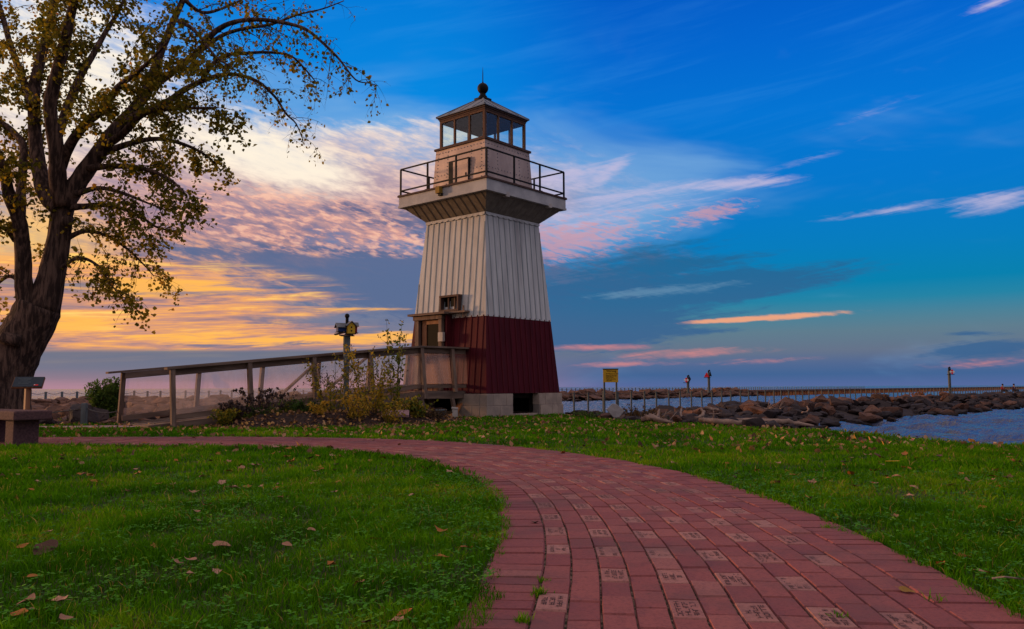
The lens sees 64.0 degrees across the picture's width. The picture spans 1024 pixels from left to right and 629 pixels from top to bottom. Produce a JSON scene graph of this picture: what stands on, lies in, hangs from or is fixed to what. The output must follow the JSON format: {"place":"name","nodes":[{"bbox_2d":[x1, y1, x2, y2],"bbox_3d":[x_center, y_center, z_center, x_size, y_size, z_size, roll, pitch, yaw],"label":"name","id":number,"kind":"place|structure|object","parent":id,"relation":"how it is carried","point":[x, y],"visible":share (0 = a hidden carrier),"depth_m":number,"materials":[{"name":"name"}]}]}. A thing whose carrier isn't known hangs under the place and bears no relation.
{"place":"outdoors","nodes":[
{"label":"outdoors","id":0,"kind":"place"},
{"bbox_2d":[39,425,137,427],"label":"ramp walk","id":1,"kind":"structure","parent":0,"point":[96,426],"depth_m":13.81,"materials":[{"name":"concrete"}]},
{"bbox_2d":[0,436,1023,628],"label":"brick path","id":2,"kind":"structure","parent":0,"point":[757,556],"depth_m":3.05,"materials":[{"name":"brick"}]},
{"bbox_2d":[11,377,44,409],"bbox_3d":[-6.054,1.181,10.229,0.345,0.804,0.128,1,-5,-12],"label":"info sign","id":3,"kind":"object","parent":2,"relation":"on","point":[27,384],"visible":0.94,"depth_m":10.23,"materials":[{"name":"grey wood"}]},
{"bbox_2d":[513,610,535,626],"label":"grass tuft","id":4,"kind":"object","parent":2,"relation":"on","point":[524,619],"visible":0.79,"depth_m":2.23,"materials":[{"name":"plant"}]},
{"bbox_2d":[530,585,554,598],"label":"grass tuft","id":5,"kind":"object","parent":2,"relation":"on","point":[537,592],"visible":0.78,"depth_m":2.51,"materials":[{"name":"plant"}]},
{"bbox_2d":[819,610,849,618],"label":"grass tuft","id":6,"kind":"object","parent":2,"relation":"on","point":[837,614],"visible":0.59,"depth_m":2.26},
{"bbox_2d":[896,586,914,591],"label":"fallen leaf","id":7,"kind":"object","parent":2,"relation":"on","point":[904,588],"visible":1,"depth_m":2.54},
{"bbox_2d":[921,587,946,602],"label":"grass tuft","id":8,"kind":"object","parent":2,"relation":"on","point":[934,598],"visible":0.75,"depth_m":2.43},
{"bbox_2d":[0,412,1023,628],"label":"lawn","id":9,"kind":"structure","parent":0,"point":[14,583],"depth_m":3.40,"materials":[{"name":"plant"}]},
{"bbox_2d":[10,608,27,615],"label":"fallen leaf","id":10,"kind":"object","parent":9,"relation":"on","point":[20,611],"visible":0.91,"depth_m":2.24,"materials":[{"name":"plant"}]},
{"bbox_2d":[13,593,34,608],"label":"fallen leaf","id":11,"kind":"object","parent":9,"relation":"on","point":[31,596],"visible":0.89,"depth_m":2.39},
{"bbox_2d":[0,409,51,446],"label":"stone bench","id":12,"kind":"object","parent":9,"relation":"on","point":[19,426],"visible":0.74,"depth_m":9.26,"materials":[{"name":"stone"}]},
{"bbox_2d":[33,539,64,554],"bbox_3d":[-1.807,0.901,3.196,0.071,0.025,0.136,17,23,15],"label":"fallen leaf","id":13,"kind":"object","parent":9,"relation":"on","point":[52,542],"visible":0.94,"depth_m":3.19,"materials":[{"name":"plant"}]},
{"bbox_2d":[45,595,70,601],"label":"fallen leaf","id":14,"kind":"object","parent":9,"relation":"on","point":[60,598],"visible":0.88,"depth_m":2.37,"materials":[{"name":"plant"}]},
{"bbox_2d":[59,614,72,619],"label":"fallen leaf","id":15,"kind":"object","parent":9,"relation":"on","point":[62,616],"visible":0.88,"depth_m":2.19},
{"bbox_2d":[80,403,87,423],"bbox_3d":[-7.587,1.766,14.502,0.110,0.395,0.088,0,-5,0],"label":"bollard","id":16,"kind":"object","parent":9,"relation":"on","point":[84,412],"visible":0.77,"depth_m":14.47,"materials":[{"name":"metal"}]},
{"bbox_2d":[0,0,388,409],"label":"tree","id":17,"kind":"object","parent":9,"relation":"on","point":[28,325],"visible":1,"depth_m":11.97,"materials":[{"name":"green plant"}]},
{"bbox_2d":[208,540,229,546],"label":"fallen leaf","id":18,"kind":"object","parent":9,"relation":"on","point":[221,544],"visible":0.96,"depth_m":3.21,"materials":[{"name":"plant"}]},
{"bbox_2d":[451,407,457,416],"bbox_3d":[-1.170,2.018,16.788,0.132,0.251,0.160,0,-5,0],"label":"utility box","id":19,"kind":"object","parent":9,"relation":"on","point":[454,411],"visible":0.76,"depth_m":16.72,"materials":[{"name":"white plastic"}]},
{"bbox_2d":[397,71,566,416],"bbox_3d":[-0.718,-1.819,19.404,2.864,8.360,2.951,-5,-7,41],"label":"lighthouse","id":20,"kind":"object","parent":9,"relation":"on","point":[482,209],"visible":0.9,"depth_m":18.59,"materials":[{"name":"white"}]},
{"bbox_2d":[422,320,439,390],"bbox_3d":[-1.815,0.923,18.516,0.585,1.590,0.045,-5,-7,41],"label":"door","id":21,"kind":"structure","parent":20,"relation":"in","point":[429,328],"depth_m":18.53,"materials":[{"name":"brown wood"}]},
{"bbox_2d":[439,294,461,311],"bbox_3d":[-1.364,-0.248,18.375,0.606,0.367,0.190,-5,-7,41],"label":"window","id":22,"kind":"structure","parent":20,"relation":"in","point":[453,298],"depth_m":18.37,"materials":[{"name":"brown wood"}]},
{"bbox_2d":[0,468,1023,628],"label":"clover","id":23,"kind":"object","parent":9,"relation":"on","point":[249,624],"visible":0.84,"depth_m":3.12,"materials":[{"name":"green plant"}]},
{"bbox_2d":[28,407,1023,453],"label":"leaf litter","id":24,"kind":"object","parent":9,"relation":"on","point":[752,448],"visible":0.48,"depth_m":11.74,"materials":[{"name":"plant"}]},
{"bbox_2d":[641,411,676,423],"bbox_3d":[2.644,1.845,14.776,0.636,0.240,0.239,-2,-5,21],"label":"driftwood stump","id":25,"kind":"object","parent":9,"relation":"on","point":[651,417],"visible":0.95,"depth_m":14.71,"materials":[{"name":"wood"}]},
{"bbox_2d":[992,576,1023,579],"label":"twig","id":26,"kind":"object","parent":9,"relation":"on","point":[999,577],"visible":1,"depth_m":2.57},
{"bbox_2d":[0,0,1023,388],"label":"sky","id":27,"kind":"structure","parent":0,"point":[758,192],"materials":[{"name":"blue"}]},
{"bbox_2d":[31,385,1023,444],"bbox_3d":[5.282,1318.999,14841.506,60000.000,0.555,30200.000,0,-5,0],"label":"water","id":28,"kind":"structure","parent":0,"point":[1004,426],"depth_m":69.71,"materials":[{"name":"blue liquid"}]},
{"bbox_2d":[31,394,394,420],"bbox_3d":[-16.996,5.114,44.356,21.604,1.838,54.634,3,-6,-32],"label":"shore rubble","id":29,"kind":"object","parent":28,"relation":"on","point":[137,404],"visible":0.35,"depth_m":39.56,"materials":[{"name":"stone"}]},
{"bbox_2d":[754,386,1023,395],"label":"pier","id":30,"kind":"structure","parent":28,"relation":"in","point":[792,392],"depth_m":198.32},
{"bbox_2d":[32,387,860,398],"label":"lake fence","id":31,"kind":"object","parent":30,"relation":"on","point":[160,393],"visible":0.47,"depth_m":76.83,"materials":[{"name":"metal"}]},
{"bbox_2d":[246,394,992,628],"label":"ground","id":32,"kind":"structure","parent":0,"point":[906,412],"depth_m":44.15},
{"bbox_2d":[39,417,52,424],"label":"boulder","id":33,"kind":"object","parent":32,"relation":"on","point":[45,422],"visible":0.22,"depth_m":14.82,"materials":[{"name":"stone"}]},
{"bbox_2d":[69,404,99,423],"bbox_3d":[-7.864,1.940,15.081,0.525,0.582,0.684,2,-6,-28],"label":"boulder","id":34,"kind":"object","parent":32,"relation":"on","point":[75,416],"visible":0.46,"depth_m":14.99,"materials":[{"name":"stone"}]},
{"bbox_2d":[93,407,108,421],"bbox_3d":[-8.309,2.123,16.192,0.653,0.500,0.936,-3,19,-4],"label":"boulder","id":35,"kind":"object","parent":32,"relation":"on","point":[103,416],"visible":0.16,"depth_m":16.25,"materials":[{"name":"stone"}]},
{"bbox_2d":[84,376,124,418],"bbox_3d":[-8.479,1.892,17.078,0.788,1.234,0.850,4,-6,-38],"label":"bush","id":36,"kind":"object","parent":32,"relation":"on","point":[106,396],"visible":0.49,"depth_m":16.95,"materials":[{"name":"green plant"}]},
{"bbox_2d":[101,410,134,422],"bbox_3d":[-7.748,2.162,16.066,0.899,0.366,0.646,-17,6,26],"label":"boulder","id":37,"kind":"object","parent":32,"relation":"on","point":[127,413],"visible":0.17,"depth_m":15.88,"materials":[{"name":"stone"}]},
{"bbox_2d":[106,346,470,427],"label":"access ramp","id":38,"kind":"structure","parent":32,"relation":"on","point":[196,414],"depth_m":15.32,"materials":[{"name":"brown wood"}]},
{"bbox_2d":[223,410,458,427],"bbox_3d":[-3.052,1.931,15.180,4.680,0.293,3.780,0,-5,0],"label":"flower bed","id":39,"kind":"object","parent":32,"relation":"on","point":[301,418],"visible":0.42,"depth_m":14.05,"materials":[{"name":"plant"}]},
{"bbox_2d":[207,406,245,425],"bbox_3d":[-4.793,1.718,13.871,0.593,0.372,0.569,-2,-5,22],"label":"shrub","id":40,"kind":"object","parent":39,"relation":"on","point":[226,416],"visible":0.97,"depth_m":13.74,"materials":[{"name":"green plant"}]},
{"bbox_2d":[218,399,251,420],"bbox_3d":[-4.763,1.653,13.953,0.531,0.422,0.579,0,-5,0],"label":"sedum","id":41,"kind":"object","parent":39,"relation":"on","point":[230,403],"visible":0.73,"depth_m":13.90,"materials":[{"name":"brown plant"}]},
{"bbox_2d":[237,412,257,418],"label":"shrub","id":42,"kind":"object","parent":39,"relation":"on","point":[248,415],"visible":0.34,"depth_m":14.13,"materials":[{"name":"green plant"}]},
{"bbox_2d":[232,387,294,415],"bbox_3d":[-4.311,1.548,14.310,0.963,0.573,0.878,0,-5,0],"label":"coneflower","id":43,"kind":"object","parent":39,"relation":"on","point":[259,396],"visible":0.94,"depth_m":14.17,"materials":[{"name":"brown plant"}]},
{"bbox_2d":[258,385,297,410],"bbox_3d":[-4.190,1.592,14.619,0.628,0.658,0.554,0,-5,0],"label":"coneflower","id":44,"kind":"object","parent":39,"relation":"on","point":[282,398],"visible":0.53,"depth_m":14.63,"materials":[{"name":"brown plant"}]},
{"bbox_2d":[267,403,307,412],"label":"shrub","id":45,"kind":"object","parent":39,"relation":"on","point":[285,410],"visible":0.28,"depth_m":14.48,"materials":[{"name":"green plant"}]},
{"bbox_2d":[277,396,327,412],"bbox_3d":[-3.746,1.684,14.746,0.854,0.425,0.784,0,-5,0],"label":"shrub","id":46,"kind":"object","parent":39,"relation":"on","point":[301,405],"visible":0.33,"depth_m":14.62,"materials":[{"name":"green plant"}]},
{"bbox_2d":[307,400,329,414],"bbox_3d":[-3.350,1.623,14.177,0.367,0.291,0.435,2,-6,-28],"label":"goldenrod","id":47,"kind":"object","parent":39,"relation":"on","point":[319,409],"visible":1,"depth_m":14.17,"materials":[{"name":"yellow plant"}]},
{"bbox_2d":[301,354,364,412],"bbox_3d":[-3.237,1.226,14.684,1.183,1.106,0.785,-3,-6,28],"label":"goldenrod","id":48,"kind":"object","parent":39,"relation":"on","point":[330,392],"visible":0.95,"depth_m":14.72,"materials":[{"name":"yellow plant"}]},
{"bbox_2d":[334,314,358,409],"bbox_3d":[-3.090,0.944,15.250,0.465,1.938,0.353,1,-5,-18],"label":"birdhouse post","id":49,"kind":"object","parent":39,"relation":"on","point":[348,328],"visible":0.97,"depth_m":15.24,"materials":[{"name":"black paint"}]},
{"bbox_2d":[339,389,377,419],"bbox_3d":[-2.695,1.556,14.340,0.672,0.553,0.789,1,-5,-9],"label":"goldenrod","id":50,"kind":"object","parent":39,"relation":"on","point":[353,411],"visible":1,"depth_m":14.20,"materials":[{"name":"yellow plant"}]},
{"bbox_2d":[338,344,401,413],"bbox_3d":[-2.574,1.165,14.867,1.194,1.271,1.127,0,-5,0],"label":"goldenrod","id":51,"kind":"object","parent":39,"relation":"on","point":[381,385],"visible":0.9,"depth_m":14.73,"materials":[{"name":"plant"}]},
{"bbox_2d":[376,396,413,422],"bbox_3d":[-2.098,1.677,14.408,0.708,0.500,0.647,0,-5,0],"label":"goldenrod","id":52,"kind":"object","parent":39,"relation":"on","point":[392,415],"visible":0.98,"depth_m":14.49,"materials":[{"name":"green plant"}]},
{"bbox_2d":[381,410,408,416],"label":"stone slab","id":53,"kind":"structure","parent":39,"relation":"on","point":[406,412],"depth_m":14.84,"materials":[{"name":"grey stone"}]},
{"bbox_2d":[377,319,414,407],"bbox_3d":[-2.137,0.955,15.402,0.718,1.748,0.500,-5,-7,42],"label":"goldenrod","id":54,"kind":"object","parent":39,"relation":"on","point":[399,387],"visible":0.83,"depth_m":15.35,"materials":[{"name":"green plant"}]},
{"bbox_2d":[399,394,437,417],"bbox_3d":[-1.746,1.696,15.132,0.748,0.472,0.537,0,-5,0],"label":"shrub","id":55,"kind":"object","parent":39,"relation":"on","point":[413,408],"visible":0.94,"depth_m":15.12,"materials":[{"name":"green plant"}]},
{"bbox_2d":[419,408,451,417],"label":"shrub","id":56,"kind":"object","parent":39,"relation":"on","point":[433,413],"visible":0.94,"depth_m":15.43,"materials":[{"name":"green plant"}]},
{"bbox_2d":[272,387,762,401],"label":"breakwater rubble","id":57,"kind":"object","parent":32,"relation":"on","point":[594,395],"visible":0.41,"depth_m":124.63,"materials":[{"name":"stone"}]},
{"bbox_2d":[571,409,608,417],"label":"bush","id":58,"kind":"object","parent":32,"relation":"on","point":[585,414],"visible":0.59,"depth_m":17.54,"materials":[{"name":"green plant"}]},
{"bbox_2d":[600,413,612,418],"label":"boulder","id":59,"kind":"object","parent":32,"relation":"on","point":[606,415],"visible":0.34,"depth_m":16.83,"materials":[{"name":"stone"}]},
{"bbox_2d":[603,369,617,411],"bbox_3d":[3.243,2.699,26.886,0.518,1.842,0.084,0,-5,0],"label":"warning sign","id":60,"kind":"object","parent":32,"relation":"on","point":[610,375],"visible":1,"depth_m":26.91,"materials":[{"name":"metal"}]},
{"bbox_2d":[607,404,623,417],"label":"boulder","id":61,"kind":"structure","parent":32,"relation":"on","point":[615,410],"depth_m":16.69,"materials":[{"name":"stone"}]},
{"bbox_2d":[621,404,661,416],"bbox_3d":[2.751,2.156,17.369,0.899,0.521,0.962,0,-5,0],"label":"bush","id":62,"kind":"object","parent":32,"relation":"on","point":[637,413],"visible":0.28,"depth_m":17.30,"materials":[{"name":"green plant"}]},
{"bbox_2d":[672,415,681,421],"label":"boulder","id":63,"kind":"object","parent":32,"relation":"on","point":[676,418],"visible":0.55,"depth_m":14.97,"materials":[{"name":"stone"}]},
{"bbox_2d":[683,375,690,391],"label":"channel marker","id":64,"kind":"object","parent":32,"relation":"on","point":[687,379],"visible":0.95,"depth_m":119.37,"materials":[{"name":"metal"}]},
{"bbox_2d":[682,410,692,415],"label":"boulder","id":65,"kind":"object","parent":32,"relation":"on","point":[684,412],"visible":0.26,"depth_m":30.78,"materials":[{"name":"stone"}]},
{"bbox_2d":[681,416,694,419],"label":"boulder","id":66,"kind":"object","parent":32,"relation":"on","point":[687,417],"visible":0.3,"depth_m":15.16,"materials":[{"name":"stone"}]},
{"bbox_2d":[693,407,706,414],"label":"boulder","id":67,"kind":"object","parent":32,"relation":"on","point":[697,411],"visible":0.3,"depth_m":32.31,"materials":[{"name":"stone"}]},
{"bbox_2d":[695,408,705,418],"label":"driftwood branch","id":68,"kind":"object","parent":32,"relation":"on","point":[702,414],"visible":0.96,"depth_m":14.99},
{"bbox_2d":[704,370,711,392],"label":"channel marker","id":69,"kind":"object","parent":32,"relation":"on","point":[708,375],"visible":0.93,"depth_m":127.38,"materials":[{"name":"metal"}]},
{"bbox_2d":[706,405,719,414],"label":"boulder","id":70,"kind":"object","parent":32,"relation":"on","point":[708,411],"visible":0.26,"depth_m":32.60,"materials":[{"name":"stone"}]},
{"bbox_2d":[718,401,729,408],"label":"boulder","id":71,"kind":"object","parent":32,"relation":"on","point":[722,404],"visible":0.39,"depth_m":38.62,"materials":[{"name":"stone"}]},
{"bbox_2d":[739,400,759,410],"bbox_3d":[11.108,4.356,38.258,0.966,0.624,1.516,-5,6,15],"label":"boulder","id":72,"kind":"object","parent":32,"relation":"on","point":[745,405],"visible":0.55,"depth_m":37.95,"materials":[{"name":"stone"}]},
{"bbox_2d":[747,406,771,414],"bbox_3d":[10.854,4.290,35.618,0.963,0.642,0.904,3,-6,-29],"label":"boulder","id":73,"kind":"object","parent":32,"relation":"on","point":[756,410],"visible":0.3,"depth_m":35.52,"materials":[{"name":"stone"}]},
{"bbox_2d":[774,397,793,406],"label":"boulder","id":74,"kind":"object","parent":32,"relation":"on","point":[787,401],"visible":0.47,"depth_m":43.00,"materials":[{"name":"stone"}]},
{"bbox_2d":[781,411,793,416],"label":"boulder","id":75,"kind":"object","parent":32,"relation":"on","point":[789,414],"visible":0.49,"depth_m":35.49,"materials":[{"name":"stone"}]},
{"bbox_2d":[783,407,794,412],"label":"boulder","id":76,"kind":"object","parent":32,"relation":"on","point":[786,409],"visible":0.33,"depth_m":39.58,"materials":[{"name":"stone"}]},
{"bbox_2d":[562,387,1023,412],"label":"jetty fence","id":77,"kind":"object","parent":32,"relation":"on","point":[668,392],"visible":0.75,"depth_m":49.35,"materials":[{"name":"metal"}]},
{"bbox_2d":[565,391,1023,428],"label":"jetty rubble","id":78,"kind":"object","parent":32,"relation":"on","point":[733,407],"visible":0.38,"depth_m":42.04,"materials":[{"name":"stone"}]},
{"bbox_2d":[704,406,718,410],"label":"driftwood branch","id":79,"kind":"object","parent":78,"relation":"on","point":[710,408],"visible":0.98,"depth_m":17.77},
{"bbox_2d":[698,410,766,425],"bbox_3d":[3.663,1.715,13.530,1.159,0.278,0.272,-2,-5,18],"label":"driftwood log","id":80,"kind":"object","parent":78,"relation":"on","point":[721,421],"visible":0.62,"depth_m":13.53,"materials":[{"name":"wood"}]},
{"bbox_2d":[754,400,777,409],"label":"dead branches","id":81,"kind":"object","parent":78,"relation":"on","point":[771,407],"visible":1,"depth_m":19.86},
{"bbox_2d":[737,418,813,426],"bbox_3d":[4.410,1.833,13.942,1.372,0.153,0.150,-2,-5,17],"label":"driftwood log","id":82,"kind":"object","parent":78,"relation":"on","point":[784,421],"visible":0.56,"depth_m":13.86,"materials":[{"name":"wood"}]},
{"bbox_2d":[797,417,817,427],"bbox_3d":[11.808,4.478,33.269,1.108,0.592,0.773,-14,-16,34],"label":"boulder","id":83,"kind":"object","parent":32,"relation":"on","point":[807,420],"visible":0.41,"depth_m":33.06,"materials":[{"name":"stone"}]},
{"bbox_2d":[802,400,814,411],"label":"boulder","id":84,"kind":"object","parent":32,"relation":"on","point":[810,404],"visible":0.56,"depth_m":41.80,"materials":[{"name":"stone"}]},
{"bbox_2d":[807,414,819,425],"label":"boulder","id":85,"kind":"object","parent":32,"relation":"on","point":[816,419],"visible":0.41,"depth_m":36.53,"materials":[{"name":"stone"}]},
{"bbox_2d":[810,395,827,401],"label":"boulder","id":86,"kind":"object","parent":32,"relation":"on","point":[821,398],"visible":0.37,"depth_m":47.62,"materials":[{"name":"stone"}]},
{"bbox_2d":[814,402,830,407],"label":"boulder","id":87,"kind":"object","parent":32,"relation":"on","point":[821,404],"visible":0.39,"depth_m":42.75,"materials":[{"name":"stone"}]},
{"bbox_2d":[821,406,835,415],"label":"boulder","id":88,"kind":"object","parent":32,"relation":"on","point":[830,410],"visible":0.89,"depth_m":42.19,"materials":[{"name":"stone"}]},
{"bbox_2d":[829,396,849,409],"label":"boulder","id":89,"kind":"object","parent":32,"relation":"on","point":[835,402],"visible":0.58,"depth_m":46.28,"materials":[{"name":"stone"}]},
{"bbox_2d":[838,397,853,403],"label":"boulder","id":90,"kind":"object","parent":32,"relation":"on","point":[848,399],"visible":0.34,"depth_m":49.64,"materials":[{"name":"stone"}]},
{"bbox_2d":[856,396,869,400],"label":"boulder","id":91,"kind":"object","parent":32,"relation":"on","point":[862,398],"visible":0.39,"depth_m":51.61,"materials":[{"name":"stone"}]},
{"bbox_2d":[858,416,882,423],"bbox_3d":[17.483,5.299,40.052,0.972,0.550,1.351,15,-19,-22],"label":"boulder","id":92,"kind":"object","parent":32,"relation":"on","point":[869,419],"visible":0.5,"depth_m":39.69,"materials":[{"name":"stone"}]},
{"bbox_2d":[859,412,882,417],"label":"boulder","id":93,"kind":"object","parent":32,"relation":"on","point":[861,414],"visible":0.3,"depth_m":41.87,"materials":[{"name":"stone"}]},
{"bbox_2d":[864,405,881,413],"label":"boulder","id":94,"kind":"object","parent":32,"relation":"on","point":[872,409],"visible":0.6,"depth_m":45.21,"materials":[{"name":"stone"}]},
{"bbox_2d":[871,393,885,400],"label":"boulder","id":95,"kind":"object","parent":32,"relation":"on","point":[877,395],"visible":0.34,"depth_m":53.37,"materials":[{"name":"stone"}]},
{"bbox_2d":[871,398,890,406],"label":"boulder","id":96,"kind":"object","parent":32,"relation":"on","point":[884,403],"visible":0.41,"depth_m":49.67,"materials":[{"name":"stone"}]},
{"bbox_2d":[882,394,891,401],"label":"boulder","id":97,"kind":"object","parent":32,"relation":"on","point":[886,397],"visible":0.34,"depth_m":55.16,"materials":[{"name":"stone"}]},
{"bbox_2d":[878,407,902,417],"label":"boulder","id":98,"kind":"object","parent":32,"relation":"on","point":[892,409],"visible":0.48,"depth_m":45.95,"materials":[{"name":"stone"}]},
{"bbox_2d":[913,398,930,405],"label":"boulder","id":99,"kind":"object","parent":32,"relation":"on","point":[926,402],"visible":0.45,"depth_m":54.23,"materials":[{"name":"stone"}]},
{"bbox_2d":[933,408,942,414],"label":"boulder","id":100,"kind":"object","parent":32,"relation":"on","point":[937,411],"visible":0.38,"depth_m":50.76,"materials":[{"name":"stone"}]},
{"bbox_2d":[939,391,950,395],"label":"boulder","id":101,"kind":"object","parent":32,"relation":"on","point":[941,393],"visible":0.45,"depth_m":75.27,"materials":[{"name":"stone"}]},
{"bbox_2d":[940,409,957,415],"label":"boulder","id":102,"kind":"object","parent":32,"relation":"on","point":[948,412],"visible":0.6,"depth_m":49.54,"materials":[{"name":"stone"}]},
{"bbox_2d":[943,395,957,401],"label":"boulder","id":103,"kind":"object","parent":32,"relation":"on","point":[950,398],"visible":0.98,"depth_m":64.16,"materials":[{"name":"stone"}]},
{"bbox_2d":[951,403,968,410],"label":"boulder","id":104,"kind":"object","parent":32,"relation":"on","point":[963,406],"visible":0.57,"depth_m":56.05,"materials":[{"name":"stone"}]},
{"bbox_2d":[974,404,992,411],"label":"boulder","id":105,"kind":"object","parent":32,"relation":"on","point":[984,408],"visible":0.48,"depth_m":58.22,"materials":[{"name":"stone"}]},
{"bbox_2d":[991,404,1004,409],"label":"boulder","id":106,"kind":"object","parent":32,"relation":"on","point":[998,406],"visible":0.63,"depth_m":61.21,"materials":[{"name":"stone"}]},
{"bbox_2d":[1002,400,1016,405],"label":"boulder","id":107,"kind":"object","parent":32,"relation":"on","point":[1010,403],"visible":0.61,"depth_m":66.99,"materials":[{"name":"stone"}]},
{"bbox_2d":[390,455,1016,628],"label":"path bedding","id":108,"kind":"object","parent":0,"point":[566,616],"visible":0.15,"depth_m":2.67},
{"bbox_2d":[947,367,954,393],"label":"channel marker","id":109,"kind":"object","parent":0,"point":[950,372],"visible":0.81,"depth_m":82.62,"materials":[{"name":"metal"}]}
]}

